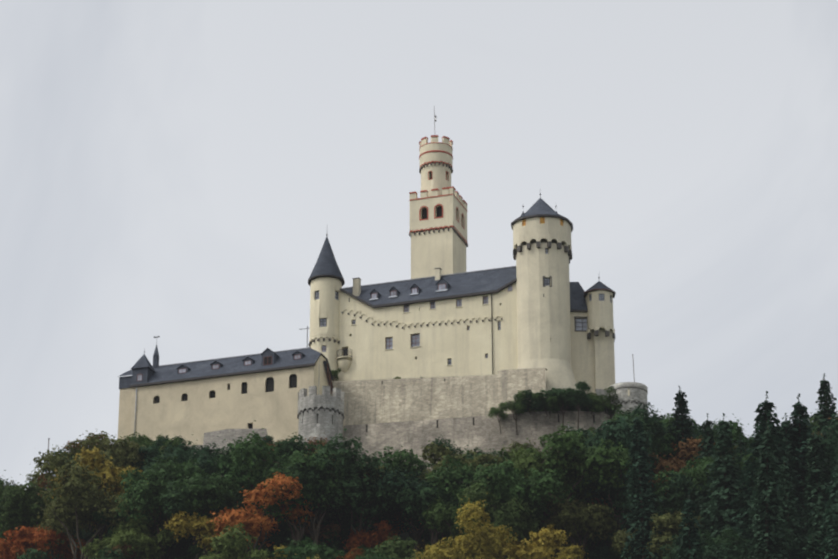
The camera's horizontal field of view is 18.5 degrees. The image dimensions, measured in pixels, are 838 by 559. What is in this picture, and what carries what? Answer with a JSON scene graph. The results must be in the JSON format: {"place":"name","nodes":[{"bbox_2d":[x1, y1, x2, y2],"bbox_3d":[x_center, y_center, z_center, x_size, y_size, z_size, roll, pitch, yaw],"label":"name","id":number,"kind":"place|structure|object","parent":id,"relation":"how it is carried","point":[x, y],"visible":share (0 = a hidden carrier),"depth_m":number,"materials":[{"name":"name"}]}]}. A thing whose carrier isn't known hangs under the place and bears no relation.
{"place":"outdoors","nodes":[
{"label":"outdoors","id":0,"kind":"place"},
{"bbox_2d":[43,452,646,558],"bbox_3d":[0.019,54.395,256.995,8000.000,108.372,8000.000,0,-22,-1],"label":"ground","id":1,"kind":"structure","parent":0,"point":[404,537],"depth_m":288.93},
{"bbox_2d":[0,526,44,558],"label":"broadleaf tree","id":2,"kind":"object","parent":1,"relation":"on","point":[22,539],"visible":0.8,"depth_m":289.94,"materials":[{"name":"orange plant"}]},
{"bbox_2d":[0,470,50,492],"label":"broadleaf tree","id":3,"kind":"object","parent":1,"relation":"on","point":[34,481],"visible":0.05,"depth_m":327.15,"materials":[{"name":"green plant"}]},
{"bbox_2d":[0,470,65,555],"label":"broadleaf tree","id":4,"kind":"object","parent":1,"relation":"on","point":[26,511],"visible":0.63,"depth_m":299.81,"materials":[{"name":"green plant"}]},
{"bbox_2d":[16,548,55,558],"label":"broadleaf tree","id":5,"kind":"object","parent":1,"relation":"on","point":[33,552],"visible":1,"depth_m":285.35,"materials":[{"name":"green plant"}]},
{"bbox_2d":[30,525,88,558],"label":"broadleaf tree","id":6,"kind":"object","parent":1,"relation":"on","point":[37,536],"visible":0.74,"depth_m":288.98,"materials":[{"name":"orange plant"}]},
{"bbox_2d":[29,445,117,551],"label":"broadleaf tree","id":7,"kind":"object","parent":1,"relation":"on","point":[74,454],"visible":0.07,"depth_m":296.48,"materials":[{"name":"green plant"}]},
{"bbox_2d":[46,447,146,543],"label":"broadleaf tree","id":8,"kind":"object","parent":1,"relation":"on","point":[105,474],"visible":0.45,"depth_m":289.07,"materials":[{"name":"green plant"}]},
{"bbox_2d":[31,445,168,558],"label":"broadleaf tree","id":9,"kind":"object","parent":1,"relation":"on","point":[77,503],"visible":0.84,"depth_m":284.78,"materials":[{"name":"green plant"}]},
{"bbox_2d":[89,544,123,558],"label":"broadleaf tree","id":10,"kind":"object","parent":1,"relation":"on","point":[113,554],"visible":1,"depth_m":264.94,"materials":[{"name":"green plant"}]},
{"bbox_2d":[52,430,172,525],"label":"broadleaf tree","id":11,"kind":"object","parent":1,"relation":"on","point":[122,453],"visible":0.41,"depth_m":294.58,"materials":[{"name":"green plant"}]},
{"bbox_2d":[80,515,180,558],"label":"broadleaf tree","id":12,"kind":"object","parent":1,"relation":"on","point":[127,533],"visible":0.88,"depth_m":278.45,"materials":[{"name":"green plant"}]},
{"bbox_2d":[90,492,184,543],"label":"broadleaf tree","id":13,"kind":"object","parent":1,"relation":"on","point":[97,516],"visible":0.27,"depth_m":284.97,"materials":[{"name":"green plant"}]},
{"bbox_2d":[113,432,184,455],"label":"broadleaf tree","id":14,"kind":"object","parent":1,"relation":"on","point":[139,439],"visible":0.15,"depth_m":300.03,"materials":[{"name":"green plant"}]},
{"bbox_2d":[111,454,204,558],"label":"broadleaf tree","id":15,"kind":"object","parent":1,"relation":"on","point":[143,499],"visible":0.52,"depth_m":281.38,"materials":[{"name":"green plant"}]},
{"bbox_2d":[124,434,199,471],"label":"broadleaf tree","id":16,"kind":"object","parent":1,"relation":"on","point":[152,450],"visible":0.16,"depth_m":295.14,"materials":[{"name":"green plant"}]},
{"bbox_2d":[153,433,188,450],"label":"tree","id":17,"kind":"object","parent":1,"relation":"on","point":[160,441],"visible":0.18,"depth_m":312.79,"materials":[{"name":"green plant"}]},
{"bbox_2d":[140,436,222,553],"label":"broadleaf tree","id":18,"kind":"object","parent":1,"relation":"on","point":[200,457],"visible":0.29,"depth_m":292.22,"materials":[{"name":"green plant"}]},
{"bbox_2d":[160,510,232,555],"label":"broadleaf tree","id":19,"kind":"object","parent":1,"relation":"on","point":[182,524],"visible":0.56,"depth_m":275.34,"materials":[{"name":"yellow plant"}]},
{"bbox_2d":[139,454,255,558],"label":"broadleaf tree","id":20,"kind":"object","parent":1,"relation":"on","point":[216,483],"visible":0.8,"depth_m":277.57,"materials":[{"name":"green plant"}]},
{"bbox_2d":[157,469,252,555],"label":"broadleaf tree","id":21,"kind":"object","parent":1,"relation":"on","point":[230,502],"visible":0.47,"depth_m":277.77,"materials":[{"name":"green plant"}]},
{"bbox_2d":[118,336,332,445],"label":"ward building","id":22,"kind":"structure","parent":1,"relation":"on","point":[197,399],"depth_m":322.22,"materials":[{"name":"paint"}]},
{"bbox_2d":[198,521,272,558],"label":"broadleaf tree","id":23,"kind":"object","parent":1,"relation":"on","point":[235,545],"visible":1,"depth_m":266.73,"materials":[{"name":"green plant"}]},
{"bbox_2d":[215,454,287,547],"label":"broadleaf tree","id":24,"kind":"object","parent":1,"relation":"on","point":[224,461],"visible":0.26,"depth_m":280.27,"materials":[{"name":"green plant"}]},
{"bbox_2d":[207,437,309,551],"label":"broadleaf tree","id":25,"kind":"object","parent":1,"relation":"on","point":[287,446],"visible":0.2,"depth_m":281.30,"materials":[{"name":"green plant"}]},
{"bbox_2d":[207,472,314,557],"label":"broadleaf tree","id":26,"kind":"object","parent":1,"relation":"on","point":[257,525],"visible":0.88,"depth_m":273.23,"materials":[{"name":"orange plant"}]},
{"bbox_2d":[268,522,305,548],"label":"bush","id":27,"kind":"object","parent":1,"relation":"on","point":[279,539],"visible":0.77,"depth_m":279.75,"materials":[{"name":"green plant"}]},
{"bbox_2d":[224,420,367,544],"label":"broadleaf tree","id":28,"kind":"object","parent":1,"relation":"on","point":[255,451],"visible":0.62,"depth_m":276.75,"materials":[{"name":"green plant"}]},
{"bbox_2d":[263,433,328,452],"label":"broadleaf tree","id":29,"kind":"object","parent":1,"relation":"on","point":[314,441],"visible":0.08,"depth_m":289.65,"materials":[{"name":"green plant"}]},
{"bbox_2d":[269,432,332,456],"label":"broadleaf tree","id":30,"kind":"object","parent":1,"relation":"on","point":[294,438],"visible":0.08,"depth_m":286.98,"materials":[{"name":"green plant"}]},
{"bbox_2d":[297,512,341,548],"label":"broadleaf tree","id":31,"kind":"object","parent":1,"relation":"on","point":[327,527],"visible":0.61,"depth_m":279.83,"materials":[{"name":"green plant"}]},
{"bbox_2d":[297,357,344,448],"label":"bastion tower","id":32,"kind":"structure","parent":1,"relation":"on","point":[318,416],"depth_m":310.63,"materials":[{"name":"stone"}]},
{"bbox_2d":[262,429,389,544],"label":"broadleaf tree","id":33,"kind":"object","parent":1,"relation":"on","point":[349,456],"visible":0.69,"depth_m":277.74,"materials":[{"name":"green plant"}]},
{"bbox_2d":[258,537,394,558],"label":"broadleaf tree","id":34,"kind":"object","parent":1,"relation":"on","point":[312,550],"visible":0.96,"depth_m":259.06,"materials":[{"name":"green plant"}]},
{"bbox_2d":[318,519,355,551],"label":"bush","id":35,"kind":"object","parent":1,"relation":"on","point":[343,533],"visible":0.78,"depth_m":282.10,"materials":[{"name":"green plant"}]},
{"bbox_2d":[304,446,394,553],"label":"broadleaf tree","id":36,"kind":"object","parent":1,"relation":"on","point":[341,514],"visible":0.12,"depth_m":282.41,"materials":[{"name":"green plant"}]},
{"bbox_2d":[336,545,367,558],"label":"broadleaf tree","id":37,"kind":"object","parent":1,"relation":"on","point":[354,551],"visible":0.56,"depth_m":273.87,"materials":[{"name":"orange plant"}]},
{"bbox_2d":[309,466,402,546],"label":"broadleaf tree","id":38,"kind":"object","parent":1,"relation":"on","point":[371,511],"visible":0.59,"depth_m":279.07,"materials":[{"name":"green plant"}]},
{"bbox_2d":[340,517,397,555],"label":"broadleaf tree","id":39,"kind":"object","parent":1,"relation":"on","point":[368,539],"visible":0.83,"depth_m":278.90,"materials":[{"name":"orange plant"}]},
{"bbox_2d":[369,536,429,558],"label":"broadleaf tree","id":40,"kind":"object","parent":1,"relation":"on","point":[396,549],"visible":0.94,"depth_m":266.62,"materials":[{"name":"green plant"}]},
{"bbox_2d":[190,411,610,471],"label":"retaining wall","id":41,"kind":"structure","parent":1,"relation":"on","point":[482,433],"depth_m":308.39,"materials":[{"name":"stone"}]},
{"bbox_2d":[487,402,509,433],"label":"terrace shrub","id":42,"kind":"object","parent":41,"relation":"on","point":[495,412],"visible":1,"depth_m":306.64,"materials":[{"name":"green plant"}]},
{"bbox_2d":[501,390,527,434],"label":"tree","id":43,"kind":"object","parent":41,"relation":"on","point":[513,406],"visible":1,"depth_m":306.84,"materials":[{"name":"green plant"}]},
{"bbox_2d":[513,389,546,435],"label":"tree","id":44,"kind":"object","parent":41,"relation":"on","point":[535,404],"visible":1,"depth_m":306.93,"materials":[{"name":"green plant"}]},
{"bbox_2d":[531,392,565,417],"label":"terrace shrub","id":45,"kind":"object","parent":41,"relation":"on","point":[553,405],"visible":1,"depth_m":306.30,"materials":[{"name":"green plant"}]},
{"bbox_2d":[583,386,618,412],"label":"terrace shrub","id":46,"kind":"object","parent":41,"relation":"on","point":[607,397],"visible":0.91,"depth_m":307.83,"materials":[{"name":"green plant"}]},
{"bbox_2d":[364,446,436,541],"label":"broadleaf tree","id":47,"kind":"object","parent":1,"relation":"on","point":[401,460],"visible":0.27,"depth_m":282.68,"materials":[{"name":"green plant"}]},
{"bbox_2d":[358,467,462,551],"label":"broadleaf tree","id":48,"kind":"object","parent":1,"relation":"on","point":[389,478],"visible":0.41,"depth_m":278.62,"materials":[{"name":"green plant"}]},
{"bbox_2d":[385,462,477,546],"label":"broadleaf tree","id":49,"kind":"object","parent":1,"relation":"on","point":[423,494],"visible":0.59,"depth_m":276.83,"materials":[{"name":"green plant"}]},
{"bbox_2d":[330,368,546,443],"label":"stone wall","id":50,"kind":"structure","parent":1,"relation":"on","point":[389,400],"depth_m":318.56,"materials":[{"name":"stone"}]},
{"bbox_2d":[427,435,468,470],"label":"broadleaf tree","id":51,"kind":"object","parent":1,"relation":"on","point":[455,450],"visible":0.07,"depth_m":287.44,"materials":[{"name":"green plant"}]},
{"bbox_2d":[412,524,493,558],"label":"broadleaf tree","id":52,"kind":"object","parent":1,"relation":"on","point":[434,554],"visible":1,"depth_m":262.93,"materials":[{"name":"yellow plant"}]},
{"bbox_2d":[419,497,489,546],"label":"broadleaf tree","id":53,"kind":"object","parent":1,"relation":"on","point":[443,516],"visible":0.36,"depth_m":273.14,"materials":[{"name":"green plant"}]},
{"bbox_2d":[411,441,507,508],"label":"broadleaf tree","id":54,"kind":"object","parent":1,"relation":"on","point":[439,456],"visible":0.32,"depth_m":278.89,"materials":[{"name":"green plant"}]},
{"bbox_2d":[415,493,516,558],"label":"broadleaf tree","id":55,"kind":"object","parent":1,"relation":"on","point":[491,533],"visible":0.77,"depth_m":263.51,"materials":[{"name":"yellow plant"}]},
{"bbox_2d":[430,445,524,497],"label":"broadleaf tree","id":56,"kind":"object","parent":1,"relation":"on","point":[470,456],"visible":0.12,"depth_m":282.45,"materials":[{"name":"green plant"}]},
{"bbox_2d":[418,446,576,544],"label":"broadleaf tree","id":57,"kind":"object","parent":1,"relation":"on","point":[506,487],"visible":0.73,"depth_m":271.75,"materials":[{"name":"green plant"}]},
{"bbox_2d":[457,479,549,544],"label":"broadleaf tree","id":58,"kind":"object","parent":1,"relation":"on","point":[522,525],"visible":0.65,"depth_m":269.42,"materials":[{"name":"green plant"}]},
{"bbox_2d":[493,524,570,558],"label":"broadleaf tree","id":59,"kind":"object","parent":1,"relation":"on","point":[539,546],"visible":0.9,"depth_m":265.29,"materials":[{"name":"yellow plant"}]},
{"bbox_2d":[501,440,568,453],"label":"broadleaf tree","id":60,"kind":"object","parent":1,"relation":"on","point":[513,446],"visible":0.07,"depth_m":288.26,"materials":[{"name":"green plant"}]},
{"bbox_2d":[474,445,597,528],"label":"broadleaf tree","id":61,"kind":"object","parent":1,"relation":"on","point":[524,460],"visible":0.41,"depth_m":277.59,"materials":[{"name":"green plant"}]},
{"bbox_2d":[474,422,632,557],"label":"broadleaf tree","id":62,"kind":"object","parent":1,"relation":"on","point":[578,441],"visible":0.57,"depth_m":276.62,"materials":[{"name":"green plant"}]},
{"bbox_2d":[538,386,584,429],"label":"tree","id":63,"kind":"object","parent":1,"relation":"on","point":[561,394],"visible":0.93,"depth_m":305.68,"materials":[{"name":"green plant"}]},
{"bbox_2d":[554,544,588,558],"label":"broadleaf tree","id":64,"kind":"object","parent":1,"relation":"on","point":[571,553],"visible":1,"depth_m":263.81,"materials":[{"name":"yellow plant"}]},
{"bbox_2d":[538,495,619,555],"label":"broadleaf tree","id":65,"kind":"object","parent":1,"relation":"on","point":[591,518],"visible":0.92,"depth_m":272.64,"materials":[{"name":"green plant"}]},
{"bbox_2d":[565,380,592,428],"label":"tree","id":66,"kind":"object","parent":1,"relation":"on","point":[584,385],"visible":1,"depth_m":304.79,"materials":[{"name":"green plant"}]},
{"bbox_2d":[546,426,619,504],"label":"broadleaf tree","id":67,"kind":"object","parent":1,"relation":"on","point":[590,441],"visible":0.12,"depth_m":283.41,"materials":[{"name":"green plant"}]},
{"bbox_2d":[577,392,606,415],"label":"terrace shrub","id":68,"kind":"object","parent":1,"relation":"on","point":[598,405],"visible":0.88,"depth_m":306.72,"materials":[{"name":"green plant"}]},
{"bbox_2d":[557,414,668,538],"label":"broadleaf tree","id":69,"kind":"object","parent":1,"relation":"on","point":[617,433],"visible":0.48,"depth_m":278.78,"materials":[{"name":"green plant"}]},
{"bbox_2d":[595,354,647,418],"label":"round tower","id":70,"kind":"structure","parent":1,"relation":"on","point":[626,392],"depth_m":308.19,"materials":[{"name":"stone"}]},
{"bbox_2d":[604,405,671,451],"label":"broadleaf tree","id":71,"kind":"object","parent":1,"relation":"on","point":[615,416],"visible":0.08,"depth_m":291.73,"materials":[{"name":"green plant"}]},
{"bbox_2d":[613,406,664,547],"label":"broadleaf tree","id":72,"kind":"object","parent":1,"relation":"on","point":[628,419],"visible":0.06,"depth_m":282.36,"materials":[{"name":"green plant"}]},
{"bbox_2d":[594,398,685,519],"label":"broadleaf tree","id":73,"kind":"object","parent":1,"relation":"on","point":[653,418],"visible":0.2,"depth_m":284.42,"materials":[{"name":"green plant"}]},
{"bbox_2d":[620,409,665,558],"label":"conifer tree","id":74,"kind":"object","parent":1,"relation":"on","point":[642,534],"visible":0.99,"depth_m":265.61,"materials":[{"name":"green plant"}]},
{"bbox_2d":[609,473,694,531],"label":"broadleaf tree","id":75,"kind":"object","parent":1,"relation":"on","point":[665,507],"visible":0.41,"depth_m":273.69,"materials":[{"name":"green plant"}]},
{"bbox_2d":[609,511,705,558],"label":"broadleaf tree","id":76,"kind":"object","parent":1,"relation":"on","point":[669,522],"visible":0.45,"depth_m":262.86,"materials":[{"name":"green plant"}]},
{"bbox_2d":[622,435,716,493],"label":"broadleaf tree","id":77,"kind":"object","parent":1,"relation":"on","point":[690,448],"visible":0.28,"depth_m":281.27,"materials":[{"name":"green plant"}]},
{"bbox_2d":[651,413,711,438],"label":"broadleaf tree","id":78,"kind":"object","parent":1,"relation":"on","point":[667,420],"visible":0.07,"depth_m":286.79,"materials":[{"name":"green plant"}]},
{"bbox_2d":[664,386,700,513],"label":"conifer tree","id":79,"kind":"object","parent":1,"relation":"on","point":[681,404],"visible":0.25,"depth_m":285.96,"materials":[{"name":"green plant"}]},
{"bbox_2d":[672,488,704,558],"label":"conifer tree","id":80,"kind":"object","parent":1,"relation":"on","point":[690,544],"visible":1,"depth_m":242.06,"materials":[{"name":"green plant"}]},
{"bbox_2d":[646,414,748,466],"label":"broadleaf tree","id":81,"kind":"object","parent":1,"relation":"on","point":[736,430],"visible":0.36,"depth_m":283.27,"materials":[{"name":"green plant"}]},
{"bbox_2d":[656,520,750,558],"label":"broadleaf tree","id":82,"kind":"object","parent":1,"relation":"on","point":[731,538],"visible":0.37,"depth_m":249.45,"materials":[{"name":"green plant"}]},
{"bbox_2d":[689,413,724,540],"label":"conifer tree","id":83,"kind":"object","parent":1,"relation":"on","point":[706,451],"visible":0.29,"depth_m":272.07,"materials":[{"name":"green plant"}]},
{"bbox_2d":[667,460,749,507],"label":"broadleaf tree","id":84,"kind":"object","parent":1,"relation":"on","point":[680,478],"visible":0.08,"depth_m":272.21,"materials":[{"name":"green plant"}]},
{"bbox_2d":[696,413,750,548],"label":"conifer tree","id":85,"kind":"object","parent":1,"relation":"on","point":[724,493],"visible":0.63,"depth_m":263.32,"materials":[{"name":"green plant"}]},
{"bbox_2d":[653,447,805,508],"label":"broadleaf tree","id":86,"kind":"object","parent":1,"relation":"on","point":[701,470],"visible":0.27,"depth_m":270.56,"materials":[{"name":"green plant"}]},
{"bbox_2d":[667,515,804,558],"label":"broadleaf tree","id":87,"kind":"object","parent":1,"relation":"on","point":[725,551],"visible":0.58,"depth_m":245.69,"materials":[{"name":"green plant"}]},
{"bbox_2d":[735,432,757,533],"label":"conifer tree","id":88,"kind":"object","parent":1,"relation":"on","point":[741,445],"visible":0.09,"depth_m":270.09,"materials":[{"name":"green plant"}]},
{"bbox_2d":[730,391,805,556],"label":"conifer tree","id":89,"kind":"object","parent":1,"relation":"on","point":[764,414],"visible":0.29,"depth_m":259.70,"materials":[{"name":"green plant"}]},
{"bbox_2d":[740,418,796,558],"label":"conifer tree","id":90,"kind":"object","parent":1,"relation":"on","point":[765,549],"visible":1,"depth_m":244.37,"materials":[{"name":"green plant"}]},
{"bbox_2d":[774,456,806,558],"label":"conifer tree","id":91,"kind":"object","parent":1,"relation":"on","point":[789,510],"visible":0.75,"depth_m":250.59,"materials":[{"name":"green plant"}]},
{"bbox_2d":[773,422,808,558],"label":"conifer tree","id":92,"kind":"object","parent":1,"relation":"on","point":[781,432],"visible":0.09,"depth_m":264.40,"materials":[{"name":"green plant"}]},
{"bbox_2d":[744,414,837,462],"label":"broadleaf tree","id":93,"kind":"object","parent":1,"relation":"on","point":[834,426],"visible":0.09,"depth_m":284.55,"materials":[{"name":"green plant"}]},
{"bbox_2d":[780,413,811,550],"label":"conifer tree","id":94,"kind":"object","parent":1,"relation":"on","point":[785,425],"visible":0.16,"depth_m":268.04,"materials":[{"name":"green plant"}]},
{"bbox_2d":[782,417,837,483],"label":"broadleaf tree","id":95,"kind":"object","parent":1,"relation":"on","point":[826,444],"visible":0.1,"depth_m":271.19,"materials":[{"name":"green plant"}]},
{"bbox_2d":[788,393,833,558],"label":"conifer tree","id":96,"kind":"object","parent":1,"relation":"on","point":[802,414],"visible":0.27,"depth_m":269.63,"materials":[{"name":"green plant"}]},
{"bbox_2d":[796,427,833,558],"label":"conifer tree","id":97,"kind":"object","parent":1,"relation":"on","point":[815,487],"visible":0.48,"depth_m":256.70,"materials":[{"name":"green plant"}]},
{"bbox_2d":[801,494,831,558],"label":"conifer tree","id":98,"kind":"object","parent":1,"relation":"on","point":[818,508],"visible":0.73,"depth_m":240.71,"materials":[{"name":"green plant"}]},
{"bbox_2d":[813,373,837,443],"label":"conifer tree","id":99,"kind":"object","parent":1,"relation":"on","point":[826,412],"visible":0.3,"depth_m":294.01,"materials":[{"name":"green plant"}]},
{"bbox_2d":[819,457,837,558],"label":"conifer tree","id":100,"kind":"object","parent":1,"relation":"on","point":[829,539],"visible":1,"depth_m":238.01,"materials":[{"name":"green plant"}]},
{"bbox_2d":[0,0,837,489],"label":"sky","id":101,"kind":"structure","parent":0,"point":[180,172],"materials":[{"name":"grey"}]},
{"bbox_2d":[337,266,517,380],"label":"palas","id":102,"kind":"structure","parent":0,"point":[438,324],"depth_m":326.19,"materials":[{"name":"beige paint"}]},
{"bbox_2d":[299,234,344,380],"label":"stair turret","id":103,"kind":"object","parent":102,"relation":"attached to","point":[326,282],"visible":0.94,"depth_m":330.54,"materials":[{"name":"beige paint"}]},
{"bbox_2d":[409,110,467,278],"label":"castle tower","id":104,"kind":"structure","parent":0,"point":[438,223],"depth_m":343.30,"materials":[{"name":"paint"}]},
{"bbox_2d":[511,193,577,391],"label":"round tower","id":105,"kind":"structure","parent":0,"point":[542,229],"depth_m":321.45,"materials":[{"name":"paint"}]},
{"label":"castle rock","id":106,"kind":"object","parent":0,"visible":0},
{"bbox_2d":[570,277,615,395],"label":"chapel wing","id":107,"kind":"structure","parent":106,"relation":"on","point":[592,338],"depth_m":323.81,"materials":[{"name":"beige paint"}]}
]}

